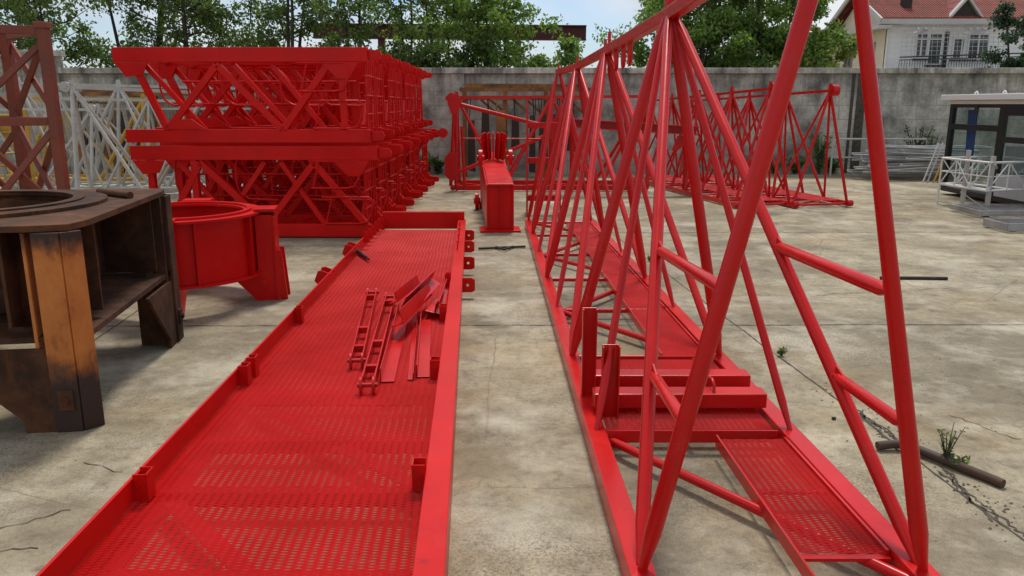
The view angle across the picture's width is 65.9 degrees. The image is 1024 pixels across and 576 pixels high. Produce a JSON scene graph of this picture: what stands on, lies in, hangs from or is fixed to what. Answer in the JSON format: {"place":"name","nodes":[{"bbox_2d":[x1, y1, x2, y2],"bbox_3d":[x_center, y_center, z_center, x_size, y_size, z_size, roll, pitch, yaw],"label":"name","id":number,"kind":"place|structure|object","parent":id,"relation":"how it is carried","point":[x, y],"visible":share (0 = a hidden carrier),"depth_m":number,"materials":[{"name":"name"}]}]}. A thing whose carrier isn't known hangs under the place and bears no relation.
{"place":"outdoors","nodes":[
{"label":"outdoors","id":0,"kind":"place"},
{"bbox_2d":[0,21,70,189],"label":"lattice tower","id":1,"kind":"structure","parent":0,"point":[40,50],"depth_m":7.95,"materials":[{"name":"metal"}]},
{"bbox_2d":[0,0,844,67],"label":"sky","id":2,"kind":"structure","parent":0,"point":[610,14],"materials":[{"name":"white"}]},
{"bbox_2d":[312,23,586,66],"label":"gantry beam","id":3,"kind":"structure","parent":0,"point":[578,31],"depth_m":25.75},
{"bbox_2d":[0,173,1023,575],"bbox_3d":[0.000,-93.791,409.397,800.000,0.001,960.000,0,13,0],"label":"ground","id":4,"kind":"structure","parent":0,"point":[526,499],"depth_m":4.54,"materials":[{"name":"concrete"}]},
{"bbox_2d":[0,110,35,182],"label":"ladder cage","id":5,"kind":"object","parent":4,"relation":"on","point":[5,131],"visible":0.13,"depth_m":14.38,"materials":[{"name":"yellow paint"}]},
{"bbox_2d":[0,50,70,173],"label":"boundary wall","id":6,"kind":"structure","parent":4,"relation":"on","point":[58,61],"depth_m":18.30,"materials":[{"name":"concrete"}]},
{"bbox_2d":[0,0,85,65],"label":"slender tree","id":7,"kind":"object","parent":4,"relation":"on","point":[59,26],"visible":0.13,"depth_m":21.43,"materials":[{"name":"green plant"}]},
{"bbox_2d":[0,103,110,188],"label":"jib section","id":8,"kind":"object","parent":4,"relation":"on","point":[85,120],"visible":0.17,"depth_m":14.51,"materials":[{"name":"grey paint"}]},
{"bbox_2d":[0,0,115,67],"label":"slender tree","id":9,"kind":"object","parent":4,"relation":"on","point":[22,8],"visible":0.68,"depth_m":20.73,"materials":[{"name":"green plant"}]},
{"bbox_2d":[0,94,154,183],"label":"jib section","id":10,"kind":"object","parent":4,"relation":"on","point":[140,106],"visible":0.17,"depth_m":16.21,"materials":[{"name":"yellow paint"}]},
{"bbox_2d":[0,188,184,433],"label":"slewing base","id":11,"kind":"object","parent":4,"relation":"on","point":[79,268],"visible":0.98,"depth_m":3.94,"materials":[{"name":"metal"}]},
{"bbox_2d":[96,188,133,198],"bbox_3d":[-2.470,-0.589,4.904,0.372,0.044,0.044,9,16,35],"label":"pipe offcut","id":12,"kind":"object","parent":11,"relation":"on","point":[119,193],"visible":0.87,"depth_m":4.86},
{"bbox_2d":[69,0,216,67],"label":"slender tree","id":13,"kind":"object","parent":4,"relation":"on","point":[158,41],"visible":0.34,"depth_m":20.62,"materials":[{"name":"green plant"}]},
{"bbox_2d":[12,77,277,189],"bbox_3d":[-6.574,-2.959,15.106,5.635,2.075,1.090,-1,13,-4],"label":"jib section","id":14,"kind":"object","parent":4,"relation":"on","point":[118,94],"visible":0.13,"depth_m":14.83,"materials":[{"name":"grey paint"}]},
{"bbox_2d":[55,92,246,188],"bbox_3d":[-6.095,-2.792,15.007,4.835,1.795,1.090,-2,13,-9],"label":"jib section","id":15,"kind":"object","parent":4,"relation":"on","point":[147,108],"visible":0.13,"depth_m":14.68,"materials":[{"name":"grey paint"}]},
{"bbox_2d":[68,88,272,173],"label":"jib section","id":16,"kind":"object","parent":4,"relation":"on","point":[86,92],"visible":0.11,"depth_m":17.71,"materials":[{"name":"metal"}]},
{"bbox_2d":[59,80,295,198],"bbox_3d":[-5.396,-2.633,13.926,4.435,1.975,1.090,-4,14,-16],"label":"jib section","id":17,"kind":"object","parent":4,"relation":"on","point":[70,86],"visible":0.19,"depth_m":13.36,"materials":[{"name":"grey paint"}]},
{"bbox_2d":[148,0,238,46],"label":"slender tree","id":18,"kind":"object","parent":4,"relation":"on","point":[176,34],"visible":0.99,"depth_m":19.84,"materials":[{"name":"green plant"}]},
{"bbox_2d":[93,104,295,180],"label":"jib section","id":19,"kind":"object","parent":4,"relation":"on","point":[98,111],"visible":0.1,"depth_m":16.77,"materials":[{"name":"grey paint"}]},
{"bbox_2d":[161,198,290,313],"bbox_3d":[-2.720,-0.273,6.529,1.314,0.767,1.314,9,16,35],"label":"slewing base","id":20,"kind":"object","parent":4,"relation":"on","point":[218,243],"visible":0.48,"depth_m":6.30,"materials":[{"name":"red paint"}]},
{"bbox_2d":[153,0,299,46],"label":"tree","id":21,"kind":"object","parent":4,"relation":"on","point":[232,40],"visible":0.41,"depth_m":20.84,"materials":[{"name":"green plant"}]},
{"bbox_2d":[36,211,474,575],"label":"steel walkway","id":22,"kind":"structure","parent":4,"relation":"on","point":[317,324],"depth_m":3.39,"materials":[{"name":"red paint"}]},
{"bbox_2d":[347,288,378,368],"bbox_3d":[-0.976,0.229,5.264,0.105,0.099,1.681,-2,13,-6],"label":"tie strut","id":23,"kind":"object","parent":22,"relation":"on","point":[369,296],"visible":0.99,"depth_m":5.00,"materials":[{"name":"red paint"}]},
{"bbox_2d":[357,292,395,393],"bbox_3d":[-0.828,0.290,5.001,0.105,0.099,1.942,-1,13,-5],"label":"tie strut","id":24,"kind":"object","parent":22,"relation":"on","point":[370,368],"visible":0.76,"depth_m":4.63,"materials":[{"name":"red paint"}]},
{"bbox_2d":[389,275,419,304],"bbox_3d":[-0.783,0.008,5.778,0.067,0.114,0.498,3,13,11],"label":"angle bar","id":25,"kind":"object","parent":24,"relation":"on","point":[405,289],"visible":0.96,"depth_m":5.73,"materials":[{"name":"red paint"}]},
{"bbox_2d":[380,304,407,381],"bbox_3d":[-0.723,0.312,4.939,0.075,0.081,1.401,-1,13,-4],"label":"angle bar","id":26,"kind":"object","parent":22,"relation":"on","point":[389,362],"visible":0.85,"depth_m":4.73,"materials":[{"name":"red paint"}]},
{"bbox_2d":[391,283,431,326],"bbox_3d":[-0.678,0.108,5.394,0.087,0.117,0.779,2,13,8],"label":"angle bar","id":27,"kind":"object","parent":26,"relation":"on","point":[411,307],"visible":0.98,"depth_m":5.29,"materials":[{"name":"red paint"}]},
{"bbox_2d":[401,269,440,307],"bbox_3d":[-0.641,0.013,5.609,0.076,0.159,0.736,2,13,10],"label":"angle bar","id":28,"kind":"object","parent":27,"relation":"on","point":[433,284],"visible":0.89,"depth_m":5.71,"materials":[{"name":"red paint"}]},
{"bbox_2d":[407,311,417,379],"bbox_3d":[-0.617,0.331,4.946,0.035,0.041,1.341,-1,13,-5],"label":"angle bar","id":29,"kind":"object","parent":22,"relation":"on","point":[411,369],"visible":1,"depth_m":4.80,"materials":[{"name":"red paint"}]},
{"bbox_2d":[416,310,430,377],"bbox_3d":[-0.544,0.322,4.908,0.070,0.076,1.183,-1,13,-5],"label":"angle bar","id":30,"kind":"object","parent":22,"relation":"on","point":[423,359],"visible":1,"depth_m":4.79,"materials":[{"name":"red paint"}]},
{"bbox_2d":[435,279,448,313],"bbox_3d":[-0.502,0.065,5.859,0.086,0.113,0.728,0,13,0],"label":"angle bar","id":31,"kind":"object","parent":22,"relation":"on","point":[445,298],"visible":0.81,"depth_m":5.91,"materials":[{"name":"red paint"}]},
{"bbox_2d":[425,290,444,312],"bbox_3d":[-0.554,0.096,5.688,0.083,0.075,0.388,1,13,4],"label":"angle bar","id":32,"kind":"object","parent":31,"relation":"on","point":[432,306],"visible":0.98,"depth_m":5.65,"materials":[{"name":"red paint"}]},
{"bbox_2d":[129,143,401,236],"bbox_3d":[-3.010,-1.262,9.987,3.140,1.095,0.932,0,13,1],"label":"mast section","id":33,"kind":"object","parent":4,"relation":"on","point":[346,161],"visible":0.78,"depth_m":9.60,"materials":[{"name":"red paint"}]},
{"bbox_2d":[111,47,394,142],"bbox_3d":[-3.093,-2.368,9.730,3.140,1.095,0.932,0,13,0],"label":"mast section","id":34,"kind":"object","parent":33,"relation":"on","point":[355,65],"visible":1,"depth_m":9.39,"materials":[{"name":"red paint"}]},
{"bbox_2d":[244,0,337,46],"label":"slender tree","id":35,"kind":"object","parent":4,"relation":"on","point":[288,26],"visible":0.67,"depth_m":20.38,"materials":[{"name":"green plant"}]},
{"bbox_2d":[185,139,410,213],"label":"mast section","id":36,"kind":"object","parent":4,"relation":"on","point":[303,207],"visible":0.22,"depth_m":10.98,"materials":[{"name":"red paint"}]},
{"bbox_2d":[163,58,400,134],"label":"mast section","id":37,"kind":"object","parent":36,"relation":"on","point":[192,72],"visible":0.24,"depth_m":10.97,"materials":[{"name":"red paint"}]},
{"bbox_2d":[215,137,420,210],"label":"mast section","id":38,"kind":"object","parent":4,"relation":"on","point":[397,198],"visible":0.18,"depth_m":11.79,"materials":[{"name":"red paint"}]},
{"bbox_2d":[199,59,411,133],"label":"mast section","id":39,"kind":"object","parent":38,"relation":"on","point":[389,75],"visible":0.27,"depth_m":11.58,"materials":[{"name":"red paint"}]},
{"bbox_2d":[253,134,425,198],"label":"mast section","id":40,"kind":"object","parent":4,"relation":"on","point":[405,193],"visible":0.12,"depth_m":13.08,"materials":[{"name":"red paint"}]},
{"bbox_2d":[230,65,415,129],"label":"mast section","id":41,"kind":"object","parent":40,"relation":"on","point":[399,88],"visible":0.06,"depth_m":12.88,"materials":[{"name":"red paint"}]},
{"bbox_2d":[257,132,433,196],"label":"mast section","id":42,"kind":"object","parent":4,"relation":"on","point":[414,186],"visible":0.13,"depth_m":13.91,"materials":[{"name":"red paint"}]},
{"bbox_2d":[252,66,423,129],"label":"mast section","id":43,"kind":"object","parent":42,"relation":"on","point":[406,79],"visible":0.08,"depth_m":13.67,"materials":[{"name":"red paint"}]},
{"bbox_2d":[297,0,401,59],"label":"leafy tree","id":44,"kind":"object","parent":4,"relation":"on","point":[359,35],"visible":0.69,"depth_m":19.92,"materials":[{"name":"green plant"}]},
{"bbox_2d":[275,130,436,186],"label":"mast section","id":45,"kind":"object","parent":4,"relation":"on","point":[420,181],"visible":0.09,"depth_m":15.00,"materials":[{"name":"red paint"}]},
{"bbox_2d":[266,70,427,126],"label":"mast section","id":46,"kind":"object","parent":45,"relation":"on","point":[413,94],"visible":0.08,"depth_m":14.77,"materials":[{"name":"red paint"}]},
{"bbox_2d":[376,129,438,185],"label":"mast section","id":47,"kind":"object","parent":4,"relation":"on","point":[424,166],"visible":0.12,"depth_m":15.79,"materials":[{"name":"red paint"}]},
{"bbox_2d":[306,71,432,126],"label":"mast section","id":48,"kind":"object","parent":47,"relation":"on","point":[419,93],"visible":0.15,"depth_m":15.65,"materials":[{"name":"red paint"}]},
{"bbox_2d":[348,0,476,66],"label":"leafy tree","id":49,"kind":"object","parent":4,"relation":"on","point":[398,16],"visible":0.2,"depth_m":20.98,"materials":[{"name":"green plant"}]},
{"bbox_2d":[387,39,463,67],"bbox_3d":[-2.348,-4.621,19.907,2.012,3.172,2.583,-5,14,-22],"label":"shrub","id":50,"kind":"object","parent":4,"relation":"on","point":[418,58],"visible":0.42,"depth_m":19.17,"materials":[{"name":"green plant"}]},
{"bbox_2d":[429,155,444,173],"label":"weed","id":51,"kind":"object","parent":4,"relation":"on","point":[438,165],"visible":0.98,"depth_m":18.35,"materials":[{"name":"green plant"}]},
{"bbox_2d":[351,0,534,67],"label":"leafy tree","id":52,"kind":"object","parent":4,"relation":"on","point":[449,4],"visible":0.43,"depth_m":19.99,"materials":[{"name":"green plant"}]},
{"bbox_2d":[435,33,498,67],"bbox_3d":[-0.965,-4.697,19.916,1.978,3.317,2.209,0,13,0],"label":"shrub","id":53,"kind":"object","parent":4,"relation":"on","point":[478,46],"visible":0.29,"depth_m":19.50,"materials":[{"name":"green plant"}]},
{"bbox_2d":[474,132,520,232],"bbox_3d":[-0.253,-1.591,11.238,0.550,1.196,2.680,-1,13,-4],"label":"box girder","id":54,"kind":"object","parent":4,"relation":"on","point":[494,201],"visible":1,"depth_m":10.33,"materials":[{"name":"metal"}]},
{"bbox_2d":[478,245,525,250],"bbox_3d":[-0.097,-0.446,8.851,0.546,0.037,0.254,-3,13,-11],"label":"steel rod","id":55,"kind":"object","parent":4,"relation":"on","point":[503,248],"visible":1,"depth_m":8.89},
{"bbox_2d":[436,0,568,67],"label":"leafy tree","id":56,"kind":"object","parent":4,"relation":"on","point":[507,21],"visible":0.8,"depth_m":19.80,"materials":[{"name":"green plant"}]},
{"bbox_2d":[0,287,1023,550],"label":"cracks","id":57,"kind":"object","parent":4,"relation":"on","point":[892,435],"visible":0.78,"depth_m":3.40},
{"bbox_2d":[460,83,590,176],"bbox_3d":[0.300,-3.540,17.719,2.900,2.050,0.620,0,13,0],"label":"storage rack","id":58,"kind":"object","parent":4,"relation":"on","point":[501,124],"visible":0.36,"depth_m":17.44,"materials":[{"name":"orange metal"}]},
{"bbox_2d":[56,68,1023,172],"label":"boundary wall","id":59,"kind":"structure","parent":4,"relation":"on","point":[910,98],"depth_m":18.35,"materials":[{"name":"concrete"}]},
{"bbox_2d":[438,91,648,190],"bbox_3d":[0.620,-2.836,15.108,3.960,1.835,1.175,0,13,0],"label":"jib section","id":60,"kind":"object","parent":4,"relation":"on","point":[453,170],"visible":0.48,"depth_m":14.83,"materials":[{"name":"red paint"}]},
{"bbox_2d":[526,97,561,216],"bbox_3d":[0.460,-1.920,11.540,0.502,1.700,0.550,0,13,0],"label":"head frame","id":61,"kind":"object","parent":4,"relation":"on","point":[535,125],"visible":0.62,"depth_m":11.38,"materials":[{"name":"red paint"}]},
{"bbox_2d":[74,247,1023,541],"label":"grit","id":62,"kind":"object","parent":4,"relation":"on","point":[922,467],"visible":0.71,"depth_m":3.44,"materials":[{"name":"concrete"}]},
{"bbox_2d":[509,32,592,67],"bbox_3d":[1.078,-4.825,20.334,2.325,3.375,1.919,0,13,0],"label":"shrub","id":63,"kind":"object","parent":4,"relation":"on","point":[570,47],"visible":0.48,"depth_m":19.74,"materials":[{"name":"green plant"}]},
{"bbox_2d":[95,176,1023,540],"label":"paving joints","id":64,"kind":"object","parent":4,"relation":"on","point":[829,324],"visible":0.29,"depth_m":5.87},
{"bbox_2d":[592,0,739,67],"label":"spreading tree","id":65,"kind":"object","parent":4,"relation":"on","point":[651,6],"visible":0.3,"depth_m":20.71,"materials":[{"name":"green plant"}]},
{"bbox_2d":[651,0,758,67],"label":"spreading tree","id":66,"kind":"object","parent":4,"relation":"on","point":[738,45],"visible":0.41,"depth_m":19.91,"materials":[{"name":"green plant"}]},
{"bbox_2d":[632,81,792,207],"bbox_3d":[3.464,-2.772,14.632,1.040,1.925,5.235,-3,13,-12],"label":"jib section","id":67,"kind":"object","parent":4,"relation":"on","point":[731,104],"visible":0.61,"depth_m":13.52,"materials":[{"name":"red paint"}]},
{"bbox_2d":[525,0,940,575],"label":"jib section","id":68,"kind":"object","parent":4,"relation":"on","point":[668,328],"visible":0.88,"depth_m":3.41,"materials":[{"name":"red paint"}]},
{"bbox_2d":[581,307,750,396],"bbox_3d":[0.816,0.318,4.227,0.903,0.491,0.275,0,13,0],"label":"bracket","id":69,"kind":"object","parent":68,"relation":"on","point":[590,375],"visible":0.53,"depth_m":4.18,"materials":[{"name":"metal"}]},
{"bbox_2d":[592,344,766,418],"bbox_3d":[0.837,0.436,3.970,0.859,0.378,0.275,0,13,0],"label":"bracket","id":70,"kind":"object","parent":68,"relation":"on","point":[618,397],"visible":0.81,"depth_m":3.92,"materials":[{"name":"metal"}]},
{"bbox_2d":[633,0,837,67],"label":"spreading tree","id":71,"kind":"object","parent":4,"relation":"on","point":[777,11],"visible":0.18,"depth_m":20.48,"materials":[{"name":"green plant"}]},
{"bbox_2d":[667,83,853,207],"bbox_3d":[4.384,-2.757,14.636,1.040,1.895,5.235,-3,13,-12],"label":"jib section","id":72,"kind":"object","parent":4,"relation":"on","point":[796,195],"visible":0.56,"depth_m":13.20,"materials":[{"name":"red paint"}]},
{"bbox_2d":[719,0,856,67],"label":"spreading tree","id":73,"kind":"object","parent":4,"relation":"on","point":[770,36],"visible":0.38,"depth_m":20.39,"materials":[{"name":"green plant"}]},
{"bbox_2d":[786,155,806,173],"bbox_3d":[6.677,-2.900,18.447,0.523,0.480,0.590,10,16,36],"label":"weed","id":74,"kind":"object","parent":4,"relation":"on","point":[794,169],"visible":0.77,"depth_m":18.39,"materials":[{"name":"green plant"}]},
{"bbox_2d":[808,132,833,173],"bbox_3d":[7.180,-3.142,18.358,0.506,0.990,0.648,0,13,0],"label":"weed","id":75,"kind":"object","parent":4,"relation":"on","point":[819,166],"visible":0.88,"depth_m":18.36,"materials":[{"name":"green plant"}]},
{"bbox_2d":[823,156,845,173],"bbox_3d":[7.481,-2.898,18.438,0.470,0.478,0.627,-7,15,-26],"label":"weed","id":76,"kind":"object","parent":4,"relation":"on","point":[835,165],"visible":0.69,"depth_m":18.39,"materials":[{"name":"green plant"}]},
{"bbox_2d":[847,169,870,173],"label":"guard rail","id":77,"kind":"object","parent":4,"relation":"on","point":[853,171],"visible":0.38,"depth_m":17.47,"materials":[{"name":"metal"}]},
{"bbox_2d":[867,172,980,173],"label":"guard rail","id":78,"kind":"object","parent":77,"relation":"on","point":[915,173],"visible":0.31,"depth_m":17.13,"materials":[{"name":"metal"}]},
{"bbox_2d":[853,166,905,169],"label":"guard rail","id":79,"kind":"object","parent":78,"relation":"on","point":[869,168],"visible":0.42,"depth_m":17.08,"materials":[{"name":"metal"}]},
{"bbox_2d":[855,166,970,167],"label":"guard rail","id":80,"kind":"object","parent":79,"relation":"on","point":[912,167],"visible":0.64,"depth_m":17.06,"materials":[{"name":"metal"}]},
{"bbox_2d":[867,162,963,167],"bbox_3d":[8.649,-2.641,16.896,2.042,0.152,0.305,1,13,3],"label":"guard rail","id":81,"kind":"object","parent":80,"relation":"on","point":[911,164],"visible":0.56,"depth_m":16.83,"materials":[{"name":"metal"}]},
{"bbox_2d":[887,157,976,162],"bbox_3d":[8.856,-2.770,16.992,2.302,0.125,0.304,0,13,1],"label":"guard rail","id":82,"kind":"object","parent":81,"relation":"on","point":[902,159],"visible":0.31,"depth_m":16.86,"materials":[{"name":"metal"}]},
{"bbox_2d":[888,168,984,172],"bbox_3d":[8.947,-2.519,16.975,2.297,0.090,0.303,0,13,0],"label":"guard rail","id":83,"kind":"object","parent":78,"relation":"on","point":[919,171],"visible":0.3,"depth_m":16.84,"materials":[{"name":"metal"}]},
{"bbox_2d":[829,138,926,175],"bbox_3d":[8.300,-2.967,17.894,2.148,0.854,0.048,0,13,0],"label":"crowd barrier","id":84,"kind":"object","parent":4,"relation":"on","point":[832,157],"visible":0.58,"depth_m":17.79,"materials":[{"name":"metal"}]},
{"bbox_2d":[879,276,947,279],"bbox_3d":[3.753,-0.092,7.378,0.618,0.030,0.041,0,13,2],"label":"steel rod","id":85,"kind":"object","parent":4,"relation":"on","point":[919,278],"visible":0.77,"depth_m":7.37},
{"bbox_2d":[903,124,934,162],"bbox_3d":[9.275,-3.163,18.083,0.669,1.158,0.523,6,14,23],"label":"weed","id":86,"kind":"object","parent":4,"relation":"on","point":[916,143],"visible":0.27,"depth_m":17.99,"materials":[{"name":"green plant"}]},
{"bbox_2d":[922,143,943,182],"bbox_3d":[8.805,-2.617,16.512,0.646,0.820,0.094,-11,17,-39],"label":"leaning ladder","id":87,"kind":"object","parent":4,"relation":"on","point":[930,164],"visible":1,"depth_m":16.50,"materials":[{"name":"metal"}]},
{"bbox_2d":[875,440,1005,488],"bbox_3d":[1.946,0.779,3.589,0.137,0.052,0.549,-12,18,-42],"label":"pipe","id":88,"kind":"object","parent":4,"relation":"on","point":[987,477],"visible":0.71,"depth_m":3.54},
{"bbox_2d":[935,424,969,456],"bbox_3d":[1.963,0.707,3.565,0.125,0.207,0.114,0,13,0],"label":"weed","id":89,"kind":"object","parent":4,"relation":"on","point":[947,450],"visible":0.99,"depth_m":3.55,"materials":[{"name":"green plant"}]},
{"bbox_2d":[936,150,1023,205],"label":"railing","id":90,"kind":"object","parent":4,"relation":"on","point":[989,182],"visible":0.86,"depth_m":12.34,"materials":[{"name":"metal"}]},
{"bbox_2d":[940,90,1023,203],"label":"operator cab","id":91,"kind":"object","parent":4,"relation":"on","point":[1009,104],"visible":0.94,"depth_m":13.08,"materials":[{"name":"white paint"}]},
{"bbox_2d":[950,204,1023,216],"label":"floor grating","id":92,"kind":"object","parent":4,"relation":"on","point":[1002,209],"visible":0.98,"depth_m":11.63,"materials":[{"name":"metal"}]},
{"bbox_2d":[982,218,1023,231],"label":"floor grating","id":93,"kind":"object","parent":4,"relation":"on","point":[1010,224],"visible":1,"depth_m":10.21,"materials":[{"name":"metal"}]},
{"bbox_2d":[569,119,699,192],"bbox_3d":[2.100,-2.410,14.393,2.510,1.360,0.348,0,13,0],"label":"metal frame","id":94,"kind":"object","parent":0,"point":[672,129],"depth_m":14.31,"materials":[{"name":"red paint"}]},
{"bbox_2d":[778,23,857,67],"bbox_3d":[8.730,-5.707,22.982,2.479,3.900,1.776,9,16,33],"label":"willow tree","id":95,"kind":"object","parent":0,"point":[843,55],"visible":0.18,"depth_m":22.41,"materials":[{"name":"green plant"}]},
{"bbox_2d":[825,0,1023,67],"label":"house","id":96,"kind":"structure","parent":0,"point":[932,34],"depth_m":38.23,"materials":[{"name":"white"}]},
{"bbox_2d":[914,33,928,58],"bbox_3d":[19.850,-11.738,38.242,0.640,1.200,0.077,0,13,0],"label":"window","id":97,"kind":"structure","parent":96,"relation":"in","point":[919,42],"depth_m":38.25,"materials":[{"name":"white paint"}]},
{"bbox_2d":[924,33,943,66],"bbox_3d":[20.505,-11.546,38.256,0.790,1.580,0.137,0,13,0],"label":"window","id":98,"kind":"structure","parent":96,"relation":"in","point":[934,50],"depth_m":38.29,"materials":[{"name":"white paint"}]},
{"bbox_2d":[949,38,965,60],"bbox_3d":[21.650,-11.566,38.252,0.700,1.080,0.137,0,13,0],"label":"window","id":99,"kind":"structure","parent":96,"relation":"in","point":[960,41],"depth_m":38.27,"materials":[{"name":"glass"}]},
{"bbox_2d":[965,33,990,60],"bbox_3d":[22.590,-11.663,38.229,1.120,1.280,0.137,0,13,0],"label":"window","id":100,"kind":"structure","parent":96,"relation":"in","point":[971,42],"depth_m":38.24,"materials":[{"name":"glass"}]},
{"bbox_2d":[978,0,1023,67],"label":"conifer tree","id":101,"kind":"object","parent":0,"point":[1005,19],"visible":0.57,"depth_m":22.89,"materials":[{"name":"green plant"}]},
{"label":"guard rail","id":102,"kind":"object","parent":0,"visible":0},
{"bbox_2d":[861,156,957,162],"bbox_3d":[8.689,-2.817,17.136,2.198,0.181,0.303,0,13,1],"label":"guard rail","id":103,"kind":"object","parent":102,"relation":"on","point":[928,157],"visible":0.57,"depth_m":17.01,"materials":[{"name":"metal"}]},
{"bbox_2d":[865,150,977,155],"bbox_3d":[8.799,-2.903,17.042,2.456,0.147,0.305,-1,13,-3],"label":"guard rail","id":104,"kind":"object","parent":103,"relation":"on","point":[896,153],"visible":0.5,"depth_m":16.90,"materials":[{"name":"metal"}]},
{"bbox_2d":[886,150,964,154],"bbox_3d":[8.702,-2.894,16.819,2.154,0.125,0.060,0,13,2],"label":"guard rail","id":105,"kind":"object","parent":104,"relation":"on","point":[922,152],"visible":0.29,"depth_m":16.79,"materials":[{"name":"metal"}]},
{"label":"guard rail","id":106,"kind":"object","parent":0,"visible":0},
{"bbox_2d":[851,152,905,155],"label":"guard rail","id":107,"kind":"object","parent":106,"relation":"on","point":[857,153],"visible":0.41,"depth_m":17.29,"materials":[{"name":"metal"}]},
{"bbox_2d":[928,151,977,152],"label":"guard rail","id":108,"kind":"object","parent":107,"relation":"on","point":[953,151],"visible":0.29,"depth_m":17.27,"materials":[{"name":"metal"}]},
{"bbox_2d":[885,145,981,151],"bbox_3d":[9.088,-3.062,17.290,2.246,0.156,0.305,1,13,3],"label":"guard rail","id":109,"kind":"object","parent":108,"relation":"on","point":[900,146],"visible":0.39,"depth_m":17.17,"materials":[{"name":"metal"}]},
{"bbox_2d":[886,145,992,148],"bbox_3d":[9.187,-3.090,17.304,2.519,0.067,0.304,1,13,2],"label":"guard rail","id":110,"kind":"object","parent":109,"relation":"on","point":[962,146],"visible":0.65,"depth_m":17.26,"materials":[{"name":"metal"}]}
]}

